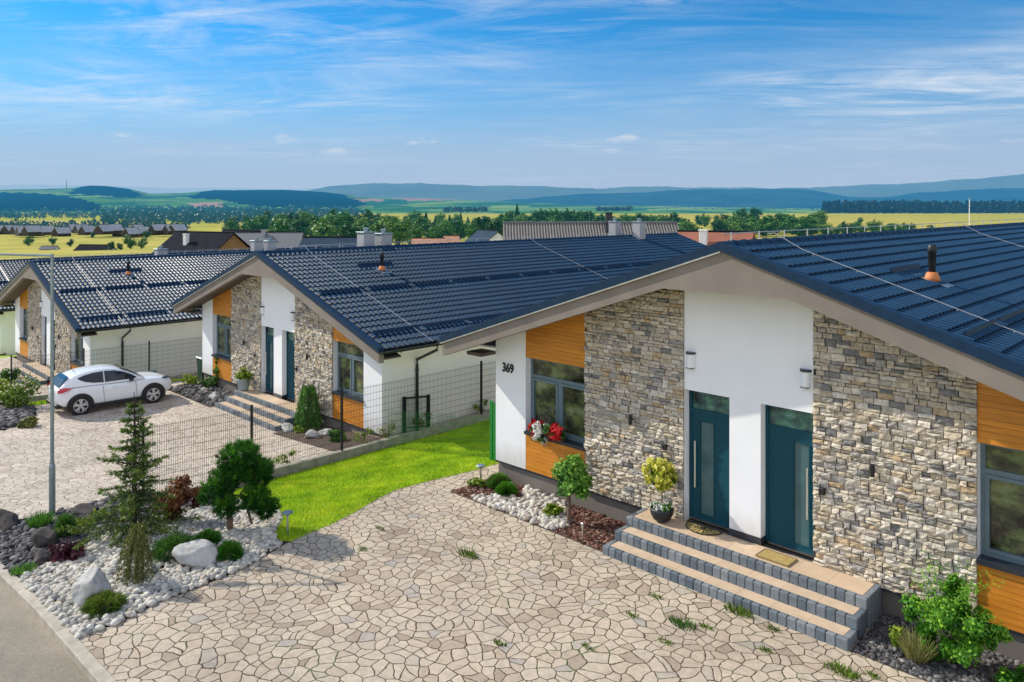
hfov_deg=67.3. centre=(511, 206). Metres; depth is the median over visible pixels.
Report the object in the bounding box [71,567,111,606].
boulder
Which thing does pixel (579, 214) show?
broadleaf tree
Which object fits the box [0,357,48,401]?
neighbour yard paving
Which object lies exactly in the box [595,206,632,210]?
distant forest
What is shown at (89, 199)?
hills
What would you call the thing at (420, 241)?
background house
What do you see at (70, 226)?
village house
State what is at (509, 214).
broadleaf tree
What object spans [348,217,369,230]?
broadleaf tree
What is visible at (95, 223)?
distant forest
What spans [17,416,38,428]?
yard bush
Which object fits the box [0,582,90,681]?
street
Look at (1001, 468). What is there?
window
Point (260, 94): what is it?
sky
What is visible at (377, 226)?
broadleaf tree
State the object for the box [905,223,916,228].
broadleaf tree
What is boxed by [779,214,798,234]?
broadleaf tree
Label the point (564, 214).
broadleaf tree
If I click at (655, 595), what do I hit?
grass tuft
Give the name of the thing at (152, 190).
hills
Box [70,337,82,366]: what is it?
window
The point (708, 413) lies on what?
door
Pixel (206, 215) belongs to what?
distant forest
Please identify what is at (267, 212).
broadleaf tree
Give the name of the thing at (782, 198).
hills
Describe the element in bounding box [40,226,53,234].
village house
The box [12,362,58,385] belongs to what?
entrance steps
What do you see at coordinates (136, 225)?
village house
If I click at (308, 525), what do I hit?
lawn
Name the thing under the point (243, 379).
grey flower pot
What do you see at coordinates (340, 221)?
broadleaf tree
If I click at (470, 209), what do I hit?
distant forest
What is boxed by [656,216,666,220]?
broadleaf tree
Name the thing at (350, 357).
window
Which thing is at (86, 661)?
kerb
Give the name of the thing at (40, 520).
grass tuft
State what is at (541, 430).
window flowers
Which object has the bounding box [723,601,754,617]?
grass tuft
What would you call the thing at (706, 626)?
grass tuft
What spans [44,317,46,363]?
door
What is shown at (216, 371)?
ball topiary
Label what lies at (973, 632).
leafy bush
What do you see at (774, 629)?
grass tuft
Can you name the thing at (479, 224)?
conifer tree
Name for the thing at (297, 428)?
garden bush
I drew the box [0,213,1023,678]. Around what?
ground
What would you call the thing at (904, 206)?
distant forest
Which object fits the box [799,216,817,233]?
broadleaf tree
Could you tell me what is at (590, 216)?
conifer tree
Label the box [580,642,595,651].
grass tuft
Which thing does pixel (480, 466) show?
solar light
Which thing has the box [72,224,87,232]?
village house
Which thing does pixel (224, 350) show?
window
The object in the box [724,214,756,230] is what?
broadleaf tree
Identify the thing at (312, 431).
bed stone
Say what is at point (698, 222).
broadleaf tree
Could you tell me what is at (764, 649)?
grass tuft
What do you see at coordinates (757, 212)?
broadleaf tree
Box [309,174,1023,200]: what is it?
hills
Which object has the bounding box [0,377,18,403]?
yard bush
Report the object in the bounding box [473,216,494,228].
broadleaf tree
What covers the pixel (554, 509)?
bedding plant
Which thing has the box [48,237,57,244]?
broadleaf tree
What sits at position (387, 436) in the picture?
fence plant
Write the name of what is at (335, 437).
garden bush
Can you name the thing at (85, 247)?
farm barn
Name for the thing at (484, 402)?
fence plant
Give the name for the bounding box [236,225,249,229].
broadleaf tree
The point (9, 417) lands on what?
grey stones
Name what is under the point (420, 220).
broadleaf tree
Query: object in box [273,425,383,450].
planting bed soil
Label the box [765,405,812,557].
door
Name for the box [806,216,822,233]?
broadleaf tree
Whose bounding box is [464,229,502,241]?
background house
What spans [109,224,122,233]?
village house
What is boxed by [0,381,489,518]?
neighbour yard paving
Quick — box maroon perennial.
[46,537,86,561]
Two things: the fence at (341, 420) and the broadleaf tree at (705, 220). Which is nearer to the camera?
the fence at (341, 420)
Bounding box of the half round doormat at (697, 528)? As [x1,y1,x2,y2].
[686,521,721,535]
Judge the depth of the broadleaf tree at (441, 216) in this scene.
972.24 m
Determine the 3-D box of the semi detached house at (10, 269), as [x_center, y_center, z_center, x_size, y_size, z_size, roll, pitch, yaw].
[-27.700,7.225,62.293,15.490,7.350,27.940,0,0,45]
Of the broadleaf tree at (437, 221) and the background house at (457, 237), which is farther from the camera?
the broadleaf tree at (437, 221)
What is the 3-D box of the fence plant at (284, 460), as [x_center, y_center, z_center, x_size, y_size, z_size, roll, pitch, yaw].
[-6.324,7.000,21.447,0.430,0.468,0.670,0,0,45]
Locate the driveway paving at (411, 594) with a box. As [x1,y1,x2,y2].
[79,463,927,681]
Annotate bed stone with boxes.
[209,392,219,398]
[281,423,293,431]
[305,429,320,437]
[319,428,330,435]
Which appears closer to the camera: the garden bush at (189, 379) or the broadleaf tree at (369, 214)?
the garden bush at (189, 379)
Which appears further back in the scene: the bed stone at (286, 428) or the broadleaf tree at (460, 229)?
the broadleaf tree at (460, 229)
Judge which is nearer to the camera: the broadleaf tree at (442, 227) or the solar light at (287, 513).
the solar light at (287, 513)
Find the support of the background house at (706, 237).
on the ground at (10, 243)
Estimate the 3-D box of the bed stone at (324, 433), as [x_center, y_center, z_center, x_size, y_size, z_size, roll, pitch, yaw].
[-6.077,7.354,24.993,0.429,0.253,0.348,0,0,3]
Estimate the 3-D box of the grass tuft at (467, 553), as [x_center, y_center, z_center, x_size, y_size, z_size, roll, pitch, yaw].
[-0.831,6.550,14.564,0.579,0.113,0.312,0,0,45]
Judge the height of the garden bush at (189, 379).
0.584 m
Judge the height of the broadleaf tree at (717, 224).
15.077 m
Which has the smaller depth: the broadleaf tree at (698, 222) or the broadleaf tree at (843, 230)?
the broadleaf tree at (843, 230)
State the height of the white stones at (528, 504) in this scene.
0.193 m
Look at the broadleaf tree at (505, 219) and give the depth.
695.84 m
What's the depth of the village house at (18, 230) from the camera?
569.35 m
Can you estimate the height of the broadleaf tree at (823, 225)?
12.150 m
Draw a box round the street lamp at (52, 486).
[0,253,55,513]
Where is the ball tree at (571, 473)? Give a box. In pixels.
[549,453,593,523]
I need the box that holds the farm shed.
[38,246,59,249]
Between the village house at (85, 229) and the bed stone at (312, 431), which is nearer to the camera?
the bed stone at (312, 431)
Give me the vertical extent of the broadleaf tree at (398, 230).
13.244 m
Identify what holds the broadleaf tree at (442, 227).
on the ground at (10, 243)
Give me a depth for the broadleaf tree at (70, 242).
399.66 m
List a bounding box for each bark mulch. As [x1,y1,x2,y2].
[452,479,524,497]
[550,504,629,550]
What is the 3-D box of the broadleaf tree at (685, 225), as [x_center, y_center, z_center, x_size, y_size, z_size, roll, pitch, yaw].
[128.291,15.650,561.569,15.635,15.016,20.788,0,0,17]
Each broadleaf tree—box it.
[22,236,34,245]
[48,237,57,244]
[65,239,74,245]
[107,241,115,249]
[116,243,122,249]
[122,234,139,248]
[134,237,148,248]
[142,231,151,237]
[221,216,240,230]
[227,220,238,229]
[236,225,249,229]
[241,215,248,222]
[243,218,261,229]
[254,215,269,229]
[261,210,271,219]
[266,218,294,230]
[279,212,299,222]
[290,218,309,235]
[296,211,320,235]
[307,225,318,235]
[310,215,341,235]
[323,208,353,235]
[331,211,356,235]
[337,222,361,235]
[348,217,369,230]
[352,209,376,224]
[369,218,392,238]
[383,216,413,244]
[399,218,419,240]
[405,227,422,243]
[407,210,421,218]
[414,216,428,236]
[420,221,439,237]
[426,228,442,237]
[431,220,453,234]
[436,214,446,219]
[436,216,442,224]
[440,220,456,234]
[448,220,469,239]
[453,214,461,220]
[464,225,480,237]
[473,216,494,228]
[484,218,502,233]
[497,214,513,221]
[504,210,514,220]
[513,212,529,221]
[514,217,525,221]
[530,208,548,221]
[539,208,554,218]
[546,208,560,216]
[549,214,562,220]
[556,208,570,218]
[561,212,568,219]
[569,211,578,220]
[575,210,585,220]
[581,210,588,220]
[586,214,604,220]
[617,214,631,219]
[623,214,630,220]
[635,213,650,220]
[649,215,655,220]
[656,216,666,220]
[666,212,680,222]
[677,218,697,229]
[695,215,702,225]
[698,213,712,226]
[710,217,727,229]
[712,214,732,230]
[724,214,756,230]
[731,211,754,230]
[747,214,761,233]
[749,207,762,218]
[749,214,779,235]
[768,220,781,234]
[773,213,786,232]
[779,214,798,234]
[788,217,809,235]
[793,217,816,235]
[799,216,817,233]
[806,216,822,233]
[807,210,828,223]
[816,221,833,234]
[818,226,835,234]
[832,225,840,233]
[838,221,854,232]
[852,221,868,232]
[866,219,882,230]
[876,226,886,230]
[889,223,903,229]
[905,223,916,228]
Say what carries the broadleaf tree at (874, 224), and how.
on the ground at (10, 243)
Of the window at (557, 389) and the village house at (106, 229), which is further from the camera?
the village house at (106, 229)
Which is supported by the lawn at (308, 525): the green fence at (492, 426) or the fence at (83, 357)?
the green fence at (492, 426)
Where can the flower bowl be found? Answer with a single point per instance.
(661, 476)
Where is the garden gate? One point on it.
(427, 404)
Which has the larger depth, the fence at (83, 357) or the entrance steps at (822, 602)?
the fence at (83, 357)
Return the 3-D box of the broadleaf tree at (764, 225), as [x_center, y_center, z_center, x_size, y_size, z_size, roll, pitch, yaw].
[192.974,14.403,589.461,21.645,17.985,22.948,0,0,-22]
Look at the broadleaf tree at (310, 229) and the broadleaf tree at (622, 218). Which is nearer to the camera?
the broadleaf tree at (310, 229)
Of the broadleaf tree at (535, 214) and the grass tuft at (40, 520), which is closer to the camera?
the grass tuft at (40, 520)
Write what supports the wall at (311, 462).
on the ground at (10, 243)
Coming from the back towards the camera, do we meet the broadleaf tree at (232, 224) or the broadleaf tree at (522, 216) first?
the broadleaf tree at (522, 216)
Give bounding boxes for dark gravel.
[0,491,209,577]
[852,614,1023,681]
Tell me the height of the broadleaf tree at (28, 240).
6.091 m
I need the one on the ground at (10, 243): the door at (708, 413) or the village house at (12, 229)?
the village house at (12, 229)
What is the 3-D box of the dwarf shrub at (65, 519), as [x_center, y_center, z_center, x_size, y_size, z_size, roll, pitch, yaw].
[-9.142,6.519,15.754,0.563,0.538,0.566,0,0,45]
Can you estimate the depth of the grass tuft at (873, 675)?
10.82 m
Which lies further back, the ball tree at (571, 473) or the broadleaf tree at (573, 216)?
the broadleaf tree at (573, 216)
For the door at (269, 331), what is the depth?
29.51 m
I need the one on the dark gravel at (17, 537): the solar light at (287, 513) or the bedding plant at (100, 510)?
the bedding plant at (100, 510)
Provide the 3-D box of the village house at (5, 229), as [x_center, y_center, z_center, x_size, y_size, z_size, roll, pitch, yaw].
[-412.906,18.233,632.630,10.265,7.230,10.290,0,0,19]
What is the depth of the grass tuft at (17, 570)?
14.04 m
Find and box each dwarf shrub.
[52,511,79,537]
[77,588,127,618]
[148,530,200,562]
[192,527,223,545]
[216,538,247,562]
[486,472,511,487]
[494,481,517,496]
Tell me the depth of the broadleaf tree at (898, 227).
580.28 m
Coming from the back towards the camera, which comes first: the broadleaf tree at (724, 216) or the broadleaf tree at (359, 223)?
the broadleaf tree at (724, 216)
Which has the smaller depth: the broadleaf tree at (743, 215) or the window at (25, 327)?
the window at (25, 327)
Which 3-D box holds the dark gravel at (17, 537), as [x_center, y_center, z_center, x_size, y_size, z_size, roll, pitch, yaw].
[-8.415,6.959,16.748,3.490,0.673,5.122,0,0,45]
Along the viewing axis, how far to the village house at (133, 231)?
561.47 m
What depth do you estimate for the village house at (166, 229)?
575.26 m
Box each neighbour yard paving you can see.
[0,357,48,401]
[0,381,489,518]
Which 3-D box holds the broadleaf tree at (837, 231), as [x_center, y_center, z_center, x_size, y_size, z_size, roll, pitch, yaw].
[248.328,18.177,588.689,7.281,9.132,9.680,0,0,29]
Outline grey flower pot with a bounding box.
[235,366,252,390]
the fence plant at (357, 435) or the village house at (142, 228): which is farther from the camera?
the village house at (142, 228)
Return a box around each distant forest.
[0,207,160,218]
[0,218,190,228]
[99,204,359,223]
[443,206,487,211]
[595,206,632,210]
[666,207,820,209]
[821,199,1023,213]
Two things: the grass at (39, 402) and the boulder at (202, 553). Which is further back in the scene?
the grass at (39, 402)
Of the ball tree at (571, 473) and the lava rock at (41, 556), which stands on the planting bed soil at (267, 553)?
the lava rock at (41, 556)
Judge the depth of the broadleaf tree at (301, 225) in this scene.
472.20 m
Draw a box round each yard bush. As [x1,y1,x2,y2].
[0,368,22,380]
[0,372,44,408]
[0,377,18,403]
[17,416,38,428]
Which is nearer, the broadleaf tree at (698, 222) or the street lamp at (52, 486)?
the street lamp at (52, 486)
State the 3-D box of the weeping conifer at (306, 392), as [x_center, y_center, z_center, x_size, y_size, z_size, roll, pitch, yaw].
[-6.936,6.875,26.309,1.065,1.560,1.004,0,0,45]
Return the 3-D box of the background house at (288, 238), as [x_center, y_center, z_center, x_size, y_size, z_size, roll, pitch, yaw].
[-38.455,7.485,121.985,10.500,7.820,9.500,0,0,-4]
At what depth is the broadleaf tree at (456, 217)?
887.45 m
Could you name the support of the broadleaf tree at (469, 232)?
on the ground at (10, 243)
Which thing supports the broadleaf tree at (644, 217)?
on the ground at (10, 243)
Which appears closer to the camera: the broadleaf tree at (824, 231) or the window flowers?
the window flowers
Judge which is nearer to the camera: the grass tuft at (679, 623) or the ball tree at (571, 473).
the grass tuft at (679, 623)
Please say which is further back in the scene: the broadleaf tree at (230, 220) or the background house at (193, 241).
the broadleaf tree at (230, 220)
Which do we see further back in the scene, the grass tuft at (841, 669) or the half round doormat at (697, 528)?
the half round doormat at (697, 528)
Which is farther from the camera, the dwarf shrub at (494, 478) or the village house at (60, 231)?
the village house at (60, 231)
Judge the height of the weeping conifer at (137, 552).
1.088 m
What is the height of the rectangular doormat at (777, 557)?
0.022 m
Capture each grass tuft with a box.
[9,561,37,575]
[24,508,56,527]
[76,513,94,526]
[455,547,478,558]
[493,638,506,646]
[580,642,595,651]
[626,610,638,618]
[649,591,662,598]
[658,636,674,645]
[667,614,697,630]
[698,622,713,630]
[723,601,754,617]
[754,644,771,652]
[763,623,779,632]
[822,658,861,679]
[860,667,881,678]
[890,623,942,663]
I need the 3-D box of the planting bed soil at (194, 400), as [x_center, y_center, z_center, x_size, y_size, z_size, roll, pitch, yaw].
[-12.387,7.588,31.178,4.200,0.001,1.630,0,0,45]
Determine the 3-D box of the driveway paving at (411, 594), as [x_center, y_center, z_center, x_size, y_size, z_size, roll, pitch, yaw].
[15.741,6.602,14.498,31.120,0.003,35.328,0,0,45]
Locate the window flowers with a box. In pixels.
[527,418,566,445]
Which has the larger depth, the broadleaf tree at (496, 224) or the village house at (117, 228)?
the village house at (117, 228)
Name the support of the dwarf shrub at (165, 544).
on the white pebbles
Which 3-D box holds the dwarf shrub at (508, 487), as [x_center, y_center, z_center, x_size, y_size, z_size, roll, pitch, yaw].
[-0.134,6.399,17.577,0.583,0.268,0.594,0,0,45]
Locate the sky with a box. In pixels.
[0,0,1023,188]
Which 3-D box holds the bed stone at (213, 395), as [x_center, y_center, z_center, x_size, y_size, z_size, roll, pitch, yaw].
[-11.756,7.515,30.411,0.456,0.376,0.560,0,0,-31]
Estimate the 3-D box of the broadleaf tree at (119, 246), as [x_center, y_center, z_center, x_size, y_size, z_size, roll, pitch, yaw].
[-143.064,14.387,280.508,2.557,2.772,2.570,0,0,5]
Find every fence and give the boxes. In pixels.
[10,337,201,392]
[142,361,495,492]
[387,400,495,461]
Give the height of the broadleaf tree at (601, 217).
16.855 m
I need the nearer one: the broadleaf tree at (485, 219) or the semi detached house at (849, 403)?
the semi detached house at (849, 403)
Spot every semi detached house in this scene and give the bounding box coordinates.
[0,237,439,375]
[0,245,322,358]
[171,218,706,436]
[437,219,1023,662]
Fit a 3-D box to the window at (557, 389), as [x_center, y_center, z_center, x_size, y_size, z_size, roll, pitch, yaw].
[1.036,4.405,17.445,1.800,1.790,0.340,0,0,45]
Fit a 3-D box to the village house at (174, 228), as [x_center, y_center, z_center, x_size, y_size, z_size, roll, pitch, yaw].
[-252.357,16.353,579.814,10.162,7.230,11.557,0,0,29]
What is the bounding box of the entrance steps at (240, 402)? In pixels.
[215,388,305,431]
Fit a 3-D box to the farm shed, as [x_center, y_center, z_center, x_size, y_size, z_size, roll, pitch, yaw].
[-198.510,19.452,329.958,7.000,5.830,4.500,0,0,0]
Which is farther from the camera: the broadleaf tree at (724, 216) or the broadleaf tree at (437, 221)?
the broadleaf tree at (437, 221)
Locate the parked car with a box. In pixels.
[46,364,172,415]
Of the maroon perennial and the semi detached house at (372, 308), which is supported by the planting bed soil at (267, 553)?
the maroon perennial
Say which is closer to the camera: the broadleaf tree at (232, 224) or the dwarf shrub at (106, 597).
the dwarf shrub at (106, 597)
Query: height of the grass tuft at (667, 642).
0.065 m
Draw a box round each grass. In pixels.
[28,376,197,404]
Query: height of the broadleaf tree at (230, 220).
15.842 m
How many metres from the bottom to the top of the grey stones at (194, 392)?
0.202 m
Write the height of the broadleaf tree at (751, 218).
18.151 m
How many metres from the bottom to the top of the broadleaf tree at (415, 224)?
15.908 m
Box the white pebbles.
[18,498,283,638]
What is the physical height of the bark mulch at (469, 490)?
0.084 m
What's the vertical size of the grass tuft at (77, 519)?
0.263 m
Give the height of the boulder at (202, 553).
0.531 m
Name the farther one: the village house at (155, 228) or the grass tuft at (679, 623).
the village house at (155, 228)
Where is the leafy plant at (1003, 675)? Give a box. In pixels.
[991,663,1023,681]
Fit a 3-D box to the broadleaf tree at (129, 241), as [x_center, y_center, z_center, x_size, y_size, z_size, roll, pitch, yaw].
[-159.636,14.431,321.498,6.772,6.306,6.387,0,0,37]
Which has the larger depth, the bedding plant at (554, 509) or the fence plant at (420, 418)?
the fence plant at (420, 418)
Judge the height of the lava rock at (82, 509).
0.281 m
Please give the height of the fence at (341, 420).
1.973 m
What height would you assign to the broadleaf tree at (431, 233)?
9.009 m
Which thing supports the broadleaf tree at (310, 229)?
on the ground at (10, 243)
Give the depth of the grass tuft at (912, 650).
11.10 m
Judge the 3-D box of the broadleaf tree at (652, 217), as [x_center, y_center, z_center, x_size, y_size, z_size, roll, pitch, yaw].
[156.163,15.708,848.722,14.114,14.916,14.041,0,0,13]
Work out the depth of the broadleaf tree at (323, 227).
401.00 m
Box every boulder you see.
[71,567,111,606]
[172,539,217,567]
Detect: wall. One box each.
[20,372,197,406]
[186,411,489,492]
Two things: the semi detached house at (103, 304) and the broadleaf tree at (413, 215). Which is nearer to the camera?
the semi detached house at (103, 304)
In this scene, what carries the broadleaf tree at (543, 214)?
on the ground at (10, 243)
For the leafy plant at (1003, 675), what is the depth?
10.52 m
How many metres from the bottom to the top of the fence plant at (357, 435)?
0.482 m
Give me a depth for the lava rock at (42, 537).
15.19 m
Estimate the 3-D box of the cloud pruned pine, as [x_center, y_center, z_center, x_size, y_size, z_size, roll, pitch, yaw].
[-5.633,5.737,15.831,1.600,2.058,1.483,0,0,45]
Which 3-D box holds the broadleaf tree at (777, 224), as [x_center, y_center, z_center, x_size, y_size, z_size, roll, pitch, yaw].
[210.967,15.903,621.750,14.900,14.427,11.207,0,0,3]
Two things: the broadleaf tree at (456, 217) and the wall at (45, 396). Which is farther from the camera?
the broadleaf tree at (456, 217)
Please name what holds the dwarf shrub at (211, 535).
on the white pebbles
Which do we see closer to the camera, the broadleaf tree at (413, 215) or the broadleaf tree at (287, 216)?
the broadleaf tree at (287, 216)
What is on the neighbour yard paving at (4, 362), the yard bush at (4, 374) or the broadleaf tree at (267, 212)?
the yard bush at (4, 374)
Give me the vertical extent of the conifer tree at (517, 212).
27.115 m
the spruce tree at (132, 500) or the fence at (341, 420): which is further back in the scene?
the fence at (341, 420)
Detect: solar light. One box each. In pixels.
[282,510,292,535]
[476,464,484,478]
[581,522,583,539]
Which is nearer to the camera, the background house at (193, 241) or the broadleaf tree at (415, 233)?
the background house at (193, 241)
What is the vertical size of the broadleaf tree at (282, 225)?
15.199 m
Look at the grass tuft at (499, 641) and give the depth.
11.59 m
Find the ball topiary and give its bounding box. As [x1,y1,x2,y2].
[212,355,219,386]
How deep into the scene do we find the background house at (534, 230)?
73.19 m
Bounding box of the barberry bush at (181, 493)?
[149,474,201,520]
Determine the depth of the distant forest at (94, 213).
1792.87 m
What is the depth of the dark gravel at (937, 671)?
11.10 m
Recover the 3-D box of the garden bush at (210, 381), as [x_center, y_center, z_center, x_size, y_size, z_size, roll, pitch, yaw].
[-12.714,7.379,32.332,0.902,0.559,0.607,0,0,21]
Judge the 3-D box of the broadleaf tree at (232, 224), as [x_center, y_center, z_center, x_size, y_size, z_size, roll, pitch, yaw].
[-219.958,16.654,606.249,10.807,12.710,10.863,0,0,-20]
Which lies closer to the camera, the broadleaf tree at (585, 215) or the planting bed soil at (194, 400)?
the planting bed soil at (194, 400)
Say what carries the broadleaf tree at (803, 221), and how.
on the ground at (10, 243)
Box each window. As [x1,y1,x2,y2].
[19,308,27,342]
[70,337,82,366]
[211,315,231,361]
[331,341,363,402]
[524,358,584,450]
[976,443,1023,576]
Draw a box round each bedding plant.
[90,508,107,518]
[466,477,485,486]
[543,502,564,516]
[888,625,905,648]
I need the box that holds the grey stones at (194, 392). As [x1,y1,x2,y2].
[171,382,233,405]
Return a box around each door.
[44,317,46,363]
[265,326,273,392]
[286,331,294,400]
[689,390,728,529]
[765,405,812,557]
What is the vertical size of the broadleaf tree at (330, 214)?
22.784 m
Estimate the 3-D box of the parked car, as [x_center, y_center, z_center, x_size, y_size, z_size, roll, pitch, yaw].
[-15.404,6.813,29.591,4.145,1.634,1.980,0,0,-43]
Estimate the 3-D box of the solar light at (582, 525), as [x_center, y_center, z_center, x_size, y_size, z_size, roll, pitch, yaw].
[1.399,6.439,15.220,0.064,0.382,0.064,0,0,45]
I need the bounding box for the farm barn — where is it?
[73,244,116,250]
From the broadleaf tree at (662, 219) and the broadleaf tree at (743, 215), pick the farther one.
the broadleaf tree at (662, 219)
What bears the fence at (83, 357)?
on the wall at (45, 396)
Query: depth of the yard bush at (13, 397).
29.02 m
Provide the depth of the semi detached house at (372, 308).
28.55 m
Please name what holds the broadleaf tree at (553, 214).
on the ground at (10, 243)
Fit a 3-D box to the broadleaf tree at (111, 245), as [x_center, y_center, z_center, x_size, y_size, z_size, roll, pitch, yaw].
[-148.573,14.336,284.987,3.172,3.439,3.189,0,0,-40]
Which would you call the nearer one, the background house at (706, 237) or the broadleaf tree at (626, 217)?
the background house at (706, 237)
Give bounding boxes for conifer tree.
[474,217,484,229]
[513,204,519,221]
[588,210,593,220]
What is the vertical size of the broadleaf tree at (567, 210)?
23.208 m
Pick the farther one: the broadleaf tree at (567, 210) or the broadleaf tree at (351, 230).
the broadleaf tree at (567, 210)
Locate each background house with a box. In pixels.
[152,231,250,252]
[221,229,260,232]
[235,230,303,247]
[298,236,356,247]
[411,237,444,243]
[443,235,459,242]
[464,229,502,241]
[503,212,678,239]
[677,229,755,245]
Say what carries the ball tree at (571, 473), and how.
on the white stones at (528, 504)
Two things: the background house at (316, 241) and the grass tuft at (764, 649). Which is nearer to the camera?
the grass tuft at (764, 649)
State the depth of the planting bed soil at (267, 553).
13.85 m
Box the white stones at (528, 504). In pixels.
[471,484,572,529]
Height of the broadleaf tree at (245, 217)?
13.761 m
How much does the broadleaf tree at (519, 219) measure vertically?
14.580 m
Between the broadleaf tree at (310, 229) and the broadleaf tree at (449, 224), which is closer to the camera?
the broadleaf tree at (310, 229)
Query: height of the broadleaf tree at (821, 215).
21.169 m
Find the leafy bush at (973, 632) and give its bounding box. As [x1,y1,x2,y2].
[898,550,1013,667]
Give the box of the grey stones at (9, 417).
[0,405,36,429]
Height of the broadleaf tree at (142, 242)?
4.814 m
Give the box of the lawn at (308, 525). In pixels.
[236,421,497,540]
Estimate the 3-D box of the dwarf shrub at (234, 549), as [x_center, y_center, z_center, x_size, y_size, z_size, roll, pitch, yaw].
[-5.320,6.426,14.433,0.670,0.396,0.668,0,0,45]
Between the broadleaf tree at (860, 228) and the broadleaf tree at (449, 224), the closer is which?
the broadleaf tree at (449, 224)
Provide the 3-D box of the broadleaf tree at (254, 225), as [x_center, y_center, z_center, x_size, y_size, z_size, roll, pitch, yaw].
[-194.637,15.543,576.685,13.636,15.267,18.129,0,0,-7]
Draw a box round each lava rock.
[0,509,18,531]
[30,527,57,547]
[31,549,52,566]
[70,503,98,515]
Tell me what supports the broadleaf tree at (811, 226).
on the ground at (10, 243)
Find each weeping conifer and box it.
[113,522,156,585]
[293,385,322,430]
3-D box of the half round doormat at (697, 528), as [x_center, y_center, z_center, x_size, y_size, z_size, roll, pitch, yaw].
[3.560,6.091,14.507,0.739,0.025,0.339,0,0,45]
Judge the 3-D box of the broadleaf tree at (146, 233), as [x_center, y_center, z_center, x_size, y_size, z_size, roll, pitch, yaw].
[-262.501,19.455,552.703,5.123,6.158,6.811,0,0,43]
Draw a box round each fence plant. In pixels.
[274,449,296,464]
[353,428,374,443]
[377,423,396,437]
[412,414,431,428]
[472,399,487,410]
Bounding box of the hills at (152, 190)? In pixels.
[0,185,318,193]
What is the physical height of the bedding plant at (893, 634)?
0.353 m
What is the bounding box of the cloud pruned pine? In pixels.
[195,437,282,529]
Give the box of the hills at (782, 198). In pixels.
[500,188,1023,207]
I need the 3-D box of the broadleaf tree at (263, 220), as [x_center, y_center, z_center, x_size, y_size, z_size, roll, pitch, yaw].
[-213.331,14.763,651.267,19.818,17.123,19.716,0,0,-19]
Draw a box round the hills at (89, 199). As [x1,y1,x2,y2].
[0,186,1011,213]
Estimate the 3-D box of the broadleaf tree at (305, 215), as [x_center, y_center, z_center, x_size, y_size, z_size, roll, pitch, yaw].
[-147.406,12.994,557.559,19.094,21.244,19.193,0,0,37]
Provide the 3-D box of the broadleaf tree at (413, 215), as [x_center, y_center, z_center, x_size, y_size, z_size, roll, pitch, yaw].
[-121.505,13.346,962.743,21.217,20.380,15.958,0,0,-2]
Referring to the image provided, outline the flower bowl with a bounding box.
[641,456,678,522]
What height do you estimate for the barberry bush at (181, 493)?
1.086 m
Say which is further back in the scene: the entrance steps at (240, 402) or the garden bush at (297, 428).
the entrance steps at (240, 402)
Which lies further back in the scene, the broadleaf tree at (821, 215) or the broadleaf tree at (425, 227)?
the broadleaf tree at (821, 215)
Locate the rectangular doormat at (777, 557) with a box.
[755,548,797,566]
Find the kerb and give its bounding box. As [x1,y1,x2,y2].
[0,562,116,681]
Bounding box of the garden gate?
[402,394,429,432]
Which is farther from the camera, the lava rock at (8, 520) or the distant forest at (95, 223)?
the distant forest at (95, 223)
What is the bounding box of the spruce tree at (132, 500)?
[55,394,203,559]
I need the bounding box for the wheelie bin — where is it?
[196,356,203,380]
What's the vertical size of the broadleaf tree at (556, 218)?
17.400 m
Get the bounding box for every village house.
[1,225,11,233]
[9,225,23,234]
[15,226,31,235]
[21,225,41,234]
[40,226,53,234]
[51,227,71,236]
[68,224,74,232]
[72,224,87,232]
[78,225,94,234]
[93,224,113,234]
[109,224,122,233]
[121,227,139,236]
[131,224,142,226]
[137,226,149,235]
[147,224,164,233]
[162,224,170,233]
[169,224,187,233]
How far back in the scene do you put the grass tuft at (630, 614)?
12.40 m
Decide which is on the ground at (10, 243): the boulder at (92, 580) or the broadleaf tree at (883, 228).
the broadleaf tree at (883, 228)
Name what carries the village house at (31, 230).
on the ground at (10, 243)
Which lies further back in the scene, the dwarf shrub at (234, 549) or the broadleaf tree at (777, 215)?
the broadleaf tree at (777, 215)
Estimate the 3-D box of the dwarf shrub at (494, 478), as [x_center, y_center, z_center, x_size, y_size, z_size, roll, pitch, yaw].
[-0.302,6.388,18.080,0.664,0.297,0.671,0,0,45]
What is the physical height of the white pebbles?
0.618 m
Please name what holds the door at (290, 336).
in the semi detached house at (372, 308)
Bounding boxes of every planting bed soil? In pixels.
[9,537,299,632]
[169,390,214,406]
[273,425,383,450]
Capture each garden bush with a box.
[180,373,199,384]
[199,377,217,387]
[293,425,304,432]
[327,429,345,441]
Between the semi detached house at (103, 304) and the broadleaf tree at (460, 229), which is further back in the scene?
the broadleaf tree at (460, 229)
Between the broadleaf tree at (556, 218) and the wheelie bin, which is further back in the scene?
the broadleaf tree at (556, 218)
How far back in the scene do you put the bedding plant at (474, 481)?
18.09 m
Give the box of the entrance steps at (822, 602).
[603,508,881,650]
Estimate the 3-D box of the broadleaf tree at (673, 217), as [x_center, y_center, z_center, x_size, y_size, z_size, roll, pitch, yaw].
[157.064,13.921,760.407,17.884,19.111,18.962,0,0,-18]

